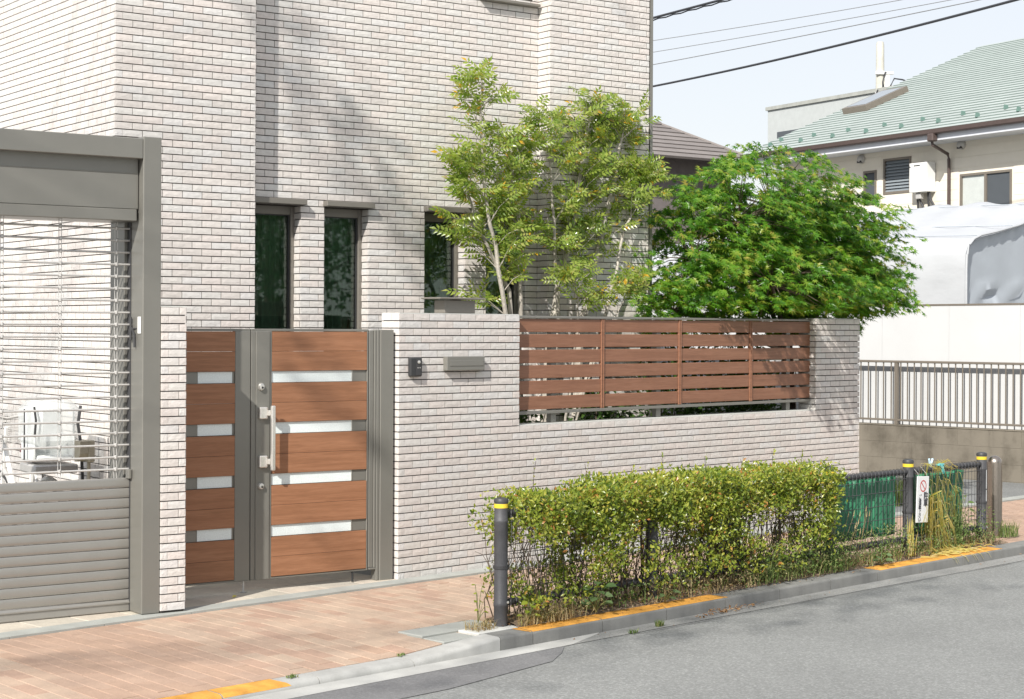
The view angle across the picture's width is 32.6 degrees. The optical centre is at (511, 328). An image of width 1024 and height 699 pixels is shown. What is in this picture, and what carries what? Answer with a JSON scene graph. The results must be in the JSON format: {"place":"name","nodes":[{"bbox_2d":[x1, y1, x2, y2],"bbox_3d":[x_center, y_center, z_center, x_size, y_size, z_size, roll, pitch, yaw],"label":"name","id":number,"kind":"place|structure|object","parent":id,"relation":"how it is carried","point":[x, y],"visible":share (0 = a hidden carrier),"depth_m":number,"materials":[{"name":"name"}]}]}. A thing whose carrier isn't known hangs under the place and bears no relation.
{"place":"outdoors","nodes":[
{"label":"outdoors","id":0,"kind":"place"},
{"bbox_2d":[0,499,1023,698],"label":"sidewalk","id":1,"kind":"structure","parent":0,"point":[157,658],"depth_m":9.57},
{"bbox_2d":[398,620,493,644],"bbox_3d":[-0.307,1.741,9.984,0.375,0.056,0.590,0,0,44],"label":"grey patch","id":2,"kind":"object","parent":1,"relation":"on","point":[444,633],"visible":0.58,"depth_m":9.88,"materials":[{"name":"grey concrete"}]},
{"bbox_2d":[472,584,491,621],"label":"sprig","id":3,"kind":"object","parent":2,"relation":"on","point":[478,615],"visible":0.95,"depth_m":10.14,"materials":[{"name":"beige plant"}]},
{"bbox_2d":[458,624,516,635],"bbox_3d":[-0.138,1.735,10.009,0.165,0.048,0.320,0,0,44],"label":"concrete patch","id":4,"kind":"object","parent":1,"relation":"on","point":[475,632],"visible":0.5,"depth_m":9.94,"materials":[{"name":"grey concrete"}]},
{"bbox_2d":[463,615,496,630],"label":"grass tuft","id":5,"kind":"object","parent":4,"relation":"on","point":[481,624],"visible":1,"depth_m":9.96,"materials":[{"name":"beige plant"}]},
{"bbox_2d":[485,528,1007,626],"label":"dry grass","id":6,"kind":"structure","parent":1,"relation":"on","point":[558,612],"depth_m":11.22,"materials":[{"name":"beige plant"}]},
{"bbox_2d":[517,596,542,623],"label":"broadleaf weed","id":7,"kind":"object","parent":6,"relation":"on","point":[524,602],"visible":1,"depth_m":10.13,"materials":[{"name":"green plant"}]},
{"bbox_2d":[580,579,616,612],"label":"broadleaf weed","id":8,"kind":"object","parent":6,"relation":"on","point":[593,598],"visible":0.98,"depth_m":10.51,"materials":[{"name":"green plant"}]},
{"bbox_2d":[467,449,850,619],"bbox_3d":[1.050,1.245,11.358,0.670,0.962,3.460,0,0,44],"label":"hedge","id":9,"kind":"object","parent":6,"relation":"on","point":[694,490],"visible":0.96,"depth_m":11.04,"materials":[{"name":"green plant"}]},
{"bbox_2d":[655,589,680,601],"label":"broadleaf weed","id":10,"kind":"object","parent":6,"relation":"on","point":[667,598],"visible":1,"depth_m":11.00,"materials":[{"name":"green plant"}]},
{"bbox_2d":[493,452,986,626],"bbox_3d":[1.862,1.370,12.094,0.094,0.777,5.633,0,0,44],"label":"guard fence","id":11,"kind":"object","parent":6,"relation":"on","point":[503,601],"visible":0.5,"depth_m":11.88,"materials":[{"name":"black metal"}]},
{"bbox_2d":[835,476,894,542],"bbox_3d":[2.628,1.319,12.983,0.069,0.467,0.802,0,0,44],"label":"green sheet","id":12,"kind":"object","parent":11,"relation":"attached to","point":[850,490],"visible":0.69,"depth_m":13.01,"materials":[{"name":"green fabric"}]},
{"bbox_2d":[914,467,928,522],"bbox_3d":[3.094,1.261,13.315,0.066,0.418,0.170,0,-3,44],"label":"parking notice","id":13,"kind":"object","parent":11,"relation":"attached to","point":[922,491],"visible":1,"depth_m":13.29,"materials":[{"name":"white plastic"}]},
{"bbox_2d":[913,469,963,534],"bbox_3d":[3.303,1.345,13.681,0.069,0.482,0.861,0,0,44],"label":"green sheet","id":14,"kind":"object","parent":11,"relation":"attached to","point":[960,478],"visible":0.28,"depth_m":13.73,"materials":[{"name":"green fabric"}]},
{"bbox_2d":[937,463,944,473],"bbox_3d":[3.318,1.080,13.557,0.048,0.082,0.082,0,0,44],"label":"clothes clip","id":15,"kind":"object","parent":11,"relation":"hanging from","point":[941,465],"visible":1,"depth_m":13.55,"materials":[{"name":"teal plastic"}]},
{"bbox_2d":[919,459,993,562],"bbox_3d":[3.417,1.399,13.520,0.246,0.777,1.059,0,0,44],"label":"withered leaf clump","id":16,"kind":"object","parent":11,"relation":"hanging from","point":[953,550],"visible":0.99,"depth_m":13.47,"materials":[{"name":"yellow plant"}]},
{"bbox_2d":[472,539,1020,638],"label":"leaf litter","id":17,"kind":"object","parent":6,"relation":"on","point":[737,608],"visible":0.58,"depth_m":11.18,"materials":[{"name":"brown plant"}]},
{"bbox_2d":[508,505,1005,617],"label":"roadside weeds","id":18,"kind":"object","parent":6,"relation":"on","point":[813,564],"visible":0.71,"depth_m":12.35,"materials":[{"name":"green plant"}]},
{"bbox_2d":[752,539,788,582],"bbox_3d":[1.748,1.565,11.780,0.220,0.298,0.216,0,0,27],"label":"broadleaf weed","id":19,"kind":"object","parent":6,"relation":"on","point":[767,555],"visible":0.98,"depth_m":11.78,"materials":[{"name":"green plant"}]},
{"bbox_2d":[839,506,871,565],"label":"seed grass","id":20,"kind":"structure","parent":6,"relation":"on","point":[856,525],"depth_m":12.63,"materials":[{"name":"plant"}]},
{"bbox_2d":[873,552,893,563],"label":"broadleaf weed","id":21,"kind":"object","parent":6,"relation":"on","point":[889,559],"visible":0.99,"depth_m":12.79,"materials":[{"name":"green plant"}]},
{"bbox_2d":[905,516,917,556],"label":"grass tuft","id":22,"kind":"object","parent":6,"relation":"on","point":[911,537],"visible":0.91,"depth_m":13.20,"materials":[{"name":"yellow plant"}]},
{"bbox_2d":[946,490,974,545],"bbox_3d":[3.502,1.486,13.690,0.214,0.463,0.292,0,0,21],"label":"broadleaf weed","id":23,"kind":"object","parent":6,"relation":"on","point":[963,518],"visible":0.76,"depth_m":13.70,"materials":[{"name":"green plant"}]},
{"bbox_2d":[987,455,1001,537],"bbox_3d":[4.024,1.418,14.614,0.125,0.722,0.125,0,0,44],"label":"bollard","id":24,"kind":"object","parent":1,"relation":"on","point":[994,482],"visible":0.88,"depth_m":14.56,"materials":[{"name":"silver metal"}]},
{"bbox_2d":[997,518,1021,537],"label":"grass tuft","id":25,"kind":"object","parent":1,"relation":"on","point":[1009,532],"visible":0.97,"depth_m":14.57,"materials":[{"name":"green plant"}]},
{"bbox_2d":[4,472,1023,632],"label":"yard","id":26,"kind":"structure","parent":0,"point":[1009,489],"depth_m":18.61,"materials":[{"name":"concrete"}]},
{"bbox_2d":[0,566,395,632],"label":"gateway apron","id":27,"kind":"object","parent":26,"relation":"on","point":[201,595],"visible":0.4,"depth_m":11.27,"materials":[{"name":"beige concrete"}]},
{"bbox_2d":[0,406,83,535],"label":"bicycle","id":28,"kind":"object","parent":27,"relation":"on","point":[46,441],"visible":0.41,"depth_m":11.87,"materials":[{"name":"metal"}]},
{"bbox_2d":[0,128,161,622],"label":"roller shutter","id":29,"kind":"object","parent":27,"relation":"on","point":[115,181],"visible":1,"depth_m":10.26,"materials":[{"name":"grey metal"}]},
{"bbox_2d":[74,440,94,540],"bbox_3d":[-2.845,1.214,11.663,0.103,0.945,0.100,0,0,-36],"label":"meter post","id":30,"kind":"object","parent":27,"relation":"on","point":[82,452],"visible":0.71,"depth_m":11.63,"materials":[{"name":"beige plastic"}]},
{"bbox_2d":[159,306,186,612],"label":"gate pier","id":31,"kind":"structure","parent":27,"relation":"on","point":[172,461],"depth_m":10.38,"materials":[{"name":"tile"}]},
{"bbox_2d":[0,0,652,553],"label":"tiled house","id":32,"kind":"structure","parent":26,"relation":"on","point":[304,182],"depth_m":13.10,"materials":[{"name":"tile"}]},
{"bbox_2d":[253,197,306,331],"bbox_3d":[-1.777,-0.032,12.902,0.442,1.846,0.298,0,0,-36],"label":"window","id":33,"kind":"structure","parent":32,"relation":"in","point":[274,225],"depth_m":13.02,"materials":[{"name":"black glass"}]},
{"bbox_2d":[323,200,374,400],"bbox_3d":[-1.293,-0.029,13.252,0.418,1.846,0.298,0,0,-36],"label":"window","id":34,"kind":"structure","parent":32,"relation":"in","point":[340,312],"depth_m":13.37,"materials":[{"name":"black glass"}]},
{"bbox_2d":[423,206,471,312],"bbox_3d":[-0.572,-0.026,13.771,0.415,1.846,0.298,0,0,-36],"label":"window","id":35,"kind":"structure","parent":32,"relation":"in","point":[436,249],"depth_m":13.89,"materials":[{"name":"black glass"}]},
{"bbox_2d":[485,209,531,313],"bbox_3d":[-0.098,-0.023,14.115,0.419,1.846,0.298,0,0,-36],"label":"window","id":36,"kind":"structure","parent":32,"relation":"in","point":[493,285],"depth_m":14.23,"materials":[{"name":"black glass"}]},
{"bbox_2d":[479,0,540,7],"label":"window","id":37,"kind":"structure","parent":32,"relation":"in","point":[509,2],"depth_m":14.04,"materials":[{"name":"grey metal"}]},
{"bbox_2d":[0,495,1023,639],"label":"edging strip","id":38,"kind":"object","parent":26,"relation":"on","point":[141,617],"visible":0.2,"depth_m":10.85,"materials":[{"name":"grey concrete"}]},
{"bbox_2d":[517,410,544,422],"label":"garden shrub","id":39,"kind":"object","parent":26,"relation":"on","point":[521,419],"visible":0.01,"depth_m":13.26,"materials":[{"name":"green plant"}]},
{"bbox_2d":[429,56,673,421],"bbox_3d":[0.408,-0.182,13.840,1.028,3.776,2.558,0,0,44],"label":"ash tree","id":40,"kind":"object","parent":26,"relation":"on","point":[466,165],"visible":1,"depth_m":13.75,"materials":[{"name":"green plant"}]},
{"bbox_2d":[561,391,640,420],"bbox_3d":[0.751,1.070,14.179,0.561,1.272,0.862,0,0,44],"label":"garden shrub","id":41,"kind":"object","parent":26,"relation":"on","point":[606,414],"visible":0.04,"depth_m":14.14,"materials":[{"name":"green plant"}]},
{"bbox_2d":[382,313,859,578],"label":"boundary wall","id":42,"kind":"structure","parent":26,"relation":"on","point":[463,440],"depth_m":12.54,"materials":[{"name":"tile"}]},
{"bbox_2d":[184,328,393,592],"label":"entrance gate","id":43,"kind":"structure","parent":42,"relation":"attached to","point":[286,475],"depth_m":11.35,"materials":[{"name":"brown wood"}]},
{"bbox_2d":[408,357,421,376],"bbox_3d":[-0.653,0.259,11.877,0.042,0.131,0.112,0,0,44],"label":"intercom","id":44,"kind":"object","parent":42,"relation":"attached to","point":[414,366],"visible":1,"depth_m":11.86,"materials":[{"name":"grey plastic"}]},
{"bbox_2d":[421,297,484,313],"bbox_3d":[-0.411,-0.162,12.279,0.197,0.110,0.444,0,0,44],"label":"wall top box","id":45,"kind":"object","parent":42,"relation":"on","point":[455,305],"visible":0.98,"depth_m":12.22,"materials":[{"name":"grey metal"}]},
{"bbox_2d":[443,356,484,370],"bbox_3d":[-0.332,0.241,12.208,0.046,0.098,0.370,0,0,44],"label":"letter slot","id":46,"kind":"object","parent":42,"relation":"attached to","point":[455,363],"visible":1,"depth_m":12.17,"materials":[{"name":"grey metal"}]},
{"bbox_2d":[517,316,810,422],"bbox_3d":[1.314,0.307,14.078,0.085,0.791,3.827,0,0,44],"label":"slatted fence","id":47,"kind":"object","parent":42,"relation":"on","point":[551,371],"visible":1,"depth_m":13.88,"materials":[{"name":"brown wood"}]},
{"bbox_2d":[630,317,714,416],"bbox_3d":[1.339,0.799,14.733,0.673,1.820,0.983,0,0,44],"label":"garden shrub","id":48,"kind":"object","parent":26,"relation":"on","point":[685,411],"visible":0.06,"depth_m":14.66,"materials":[{"name":"green plant"}]},
{"bbox_2d":[652,121,742,247],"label":"brown roof house","id":49,"kind":"structure","parent":26,"relation":"on","point":[684,153],"depth_m":41.76,"materials":[{"name":"tile"}]},
{"bbox_2d":[653,0,1018,86],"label":"overhead cable","id":50,"kind":"object","parent":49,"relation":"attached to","point":[883,34],"visible":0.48,"depth_m":28.87,"materials":[{"name":"black rubber"}]},
{"bbox_2d":[692,333,778,413],"bbox_3d":[1.941,0.791,15.402,0.685,1.841,1.096,0,0,44],"label":"garden shrub","id":51,"kind":"object","parent":26,"relation":"on","point":[737,408],"visible":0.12,"depth_m":15.35,"materials":[{"name":"green plant"}]},
{"bbox_2d":[709,359,781,412],"bbox_3d":[2.195,0.955,16.240,0.701,1.530,1.073,0,0,44],"label":"garden shrub","id":52,"kind":"object","parent":26,"relation":"on","point":[771,405],"visible":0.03,"depth_m":16.23,"materials":[{"name":"green plant"}]},
{"bbox_2d":[628,141,930,408],"bbox_3d":[2.389,0.018,15.525,1.950,3.391,3.723,0,0,44],"label":"maple tree","id":53,"kind":"object","parent":26,"relation":"on","point":[786,257],"visible":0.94,"depth_m":15.00,"materials":[{"name":"green plant"}]},
{"bbox_2d":[765,86,891,189],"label":"pale building","id":54,"kind":"structure","parent":26,"relation":"on","point":[785,119],"depth_m":48.62,"materials":[{"name":"beige paint"}]},
{"bbox_2d":[777,129,797,137],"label":"window","id":55,"kind":"structure","parent":54,"relation":"in","point":[779,134],"depth_m":49.34,"materials":[{"name":"grey glass"}]},
{"bbox_2d":[652,202,1023,306],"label":"tarpaulin shelter","id":56,"kind":"object","parent":26,"relation":"on","point":[972,253],"visible":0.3,"depth_m":21.73,"materials":[{"name":"white plastic"}]},
{"bbox_2d":[664,413,1023,482],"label":"concrete wall","id":57,"kind":"structure","parent":26,"relation":"on","point":[883,446],"depth_m":20.37,"materials":[{"name":"grey concrete"}]},
{"bbox_2d":[652,303,1023,429],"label":"white hoarding","id":58,"kind":"object","parent":57,"relation":"on","point":[987,332],"visible":0.22,"depth_m":20.45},
{"bbox_2d":[662,359,1023,426],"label":"railing","id":59,"kind":"object","parent":57,"relation":"on","point":[896,419],"visible":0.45,"depth_m":20.49,"materials":[{"name":"grey metal"}]},
{"bbox_2d":[740,38,1023,213],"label":"cream house","id":60,"kind":"structure","parent":26,"relation":"on","point":[958,121],"depth_m":34.92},
{"bbox_2d":[863,170,876,204],"bbox_3d":[7.289,-2.860,35.582,0.080,0.690,0.380,0,0,-30],"label":"window","id":61,"kind":"structure","parent":60,"relation":"in","point":[870,175],"depth_m":35.57,"materials":[{"name":"grey glass"}]},
{"bbox_2d":[883,156,910,194],"bbox_3d":[7.690,-3.048,34.890,0.086,0.710,0.798,0,0,-30],"label":"window","id":62,"kind":"structure","parent":60,"relation":"in","point":[896,171],"depth_m":34.92,"materials":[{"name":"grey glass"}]},
{"bbox_2d":[909,161,934,207],"bbox_3d":[8.028,-2.494,33.977,0.244,1.466,0.699,0,0,-30],"label":"water heater","id":63,"kind":"object","parent":60,"relation":"attached to","point":[921,178],"visible":0.7,"depth_m":33.93,"materials":[{"name":"white metal"}]},
{"bbox_2d":[959,169,1011,205],"bbox_3d":[8.880,-2.408,32.794,0.080,1.060,1.324,0,0,-30],"label":"window","id":64,"kind":"structure","parent":60,"relation":"in","point":[995,187],"depth_m":32.75,"materials":[{"name":"grey glass"}]},
{"bbox_2d":[875,42,905,92],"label":"utility pole","id":65,"kind":"object","parent":26,"relation":"on","point":[882,77],"visible":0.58,"depth_m":45.90,"materials":[{"name":"concrete"}]},
{"bbox_2d":[887,469,902,506],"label":"grass tuft","id":66,"kind":"object","parent":26,"relation":"on","point":[898,496],"visible":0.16,"depth_m":17.03,"materials":[{"name":"green plant"}]},
{"bbox_2d":[290,561,1023,698],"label":"road","id":67,"kind":"structure","parent":0,"point":[959,635],"depth_m":9.71,"materials":[{"name":"grey asphalt"}]},
{"bbox_2d":[241,633,597,698],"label":"gutter strip","id":68,"kind":"object","parent":67,"relation":"on","point":[333,685],"visible":1,"depth_m":9.19,"materials":[{"name":"concrete"}]},
{"bbox_2d":[291,646,563,698],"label":"asphalt patch","id":69,"kind":"object","parent":67,"relation":"on","point":[420,684],"visible":1,"depth_m":8.96,"materials":[{"name":"grey asphalt"}]},
{"bbox_2d":[159,541,1023,698],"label":"kerb","id":70,"kind":"structure","parent":67,"relation":"on","point":[540,633],"depth_m":10.47,"materials":[{"name":"concrete"}]},
{"bbox_2d":[286,673,297,677],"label":"grass tuft","id":71,"kind":"object","parent":70,"relation":"on","point":[292,676],"visible":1,"depth_m":8.80,"materials":[{"name":"green plant"}]},
{"bbox_2d":[574,554,1023,643],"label":"dusty road edge","id":72,"kind":"object","parent":67,"relation":"on","point":[806,597],"visible":1,"depth_m":11.82,"materials":[{"name":"concrete"}]},
{"bbox_2d":[654,620,663,626],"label":"grass tuft","id":73,"kind":"object","parent":72,"relation":"on","point":[658,624],"visible":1,"depth_m":10.59,"materials":[{"name":"green plant"}]},
{"bbox_2d":[612,561,1021,637],"bbox_3d":[3.782,1.813,13.466,0.024,0.001,9.300,0,0,44],"label":"road seam","id":74,"kind":"object","parent":67,"relation":"on","point":[817,599],"visible":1,"depth_m":11.54,"materials":[{"name":"concrete"}]},
{"bbox_2d":[653,0,730,20],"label":"overhead cable","id":75,"kind":"object","parent":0,"point":[687,9],"visible":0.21,"depth_m":28.34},
{"bbox_2d":[653,0,899,40],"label":"overhead cable","id":76,"kind":"object","parent":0,"point":[779,20],"visible":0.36,"depth_m":30.50,"materials":[{"name":"grey rubber"}]},
{"bbox_2d":[655,0,949,51],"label":"overhead cable","id":77,"kind":"object","parent":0,"point":[808,25],"visible":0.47,"depth_m":30.98,"materials":[{"name":"grey rubber"}]},
{"bbox_2d":[653,0,978,64],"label":"overhead cable","id":78,"kind":"object","parent":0,"point":[823,31],"visible":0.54,"depth_m":31.55,"materials":[{"name":"grey rubber"}]},
{"bbox_2d":[653,0,1023,213],"label":"sky","id":79,"kind":"structure","parent":0,"point":[723,109],"materials":[{"name":"white"}]}
]}

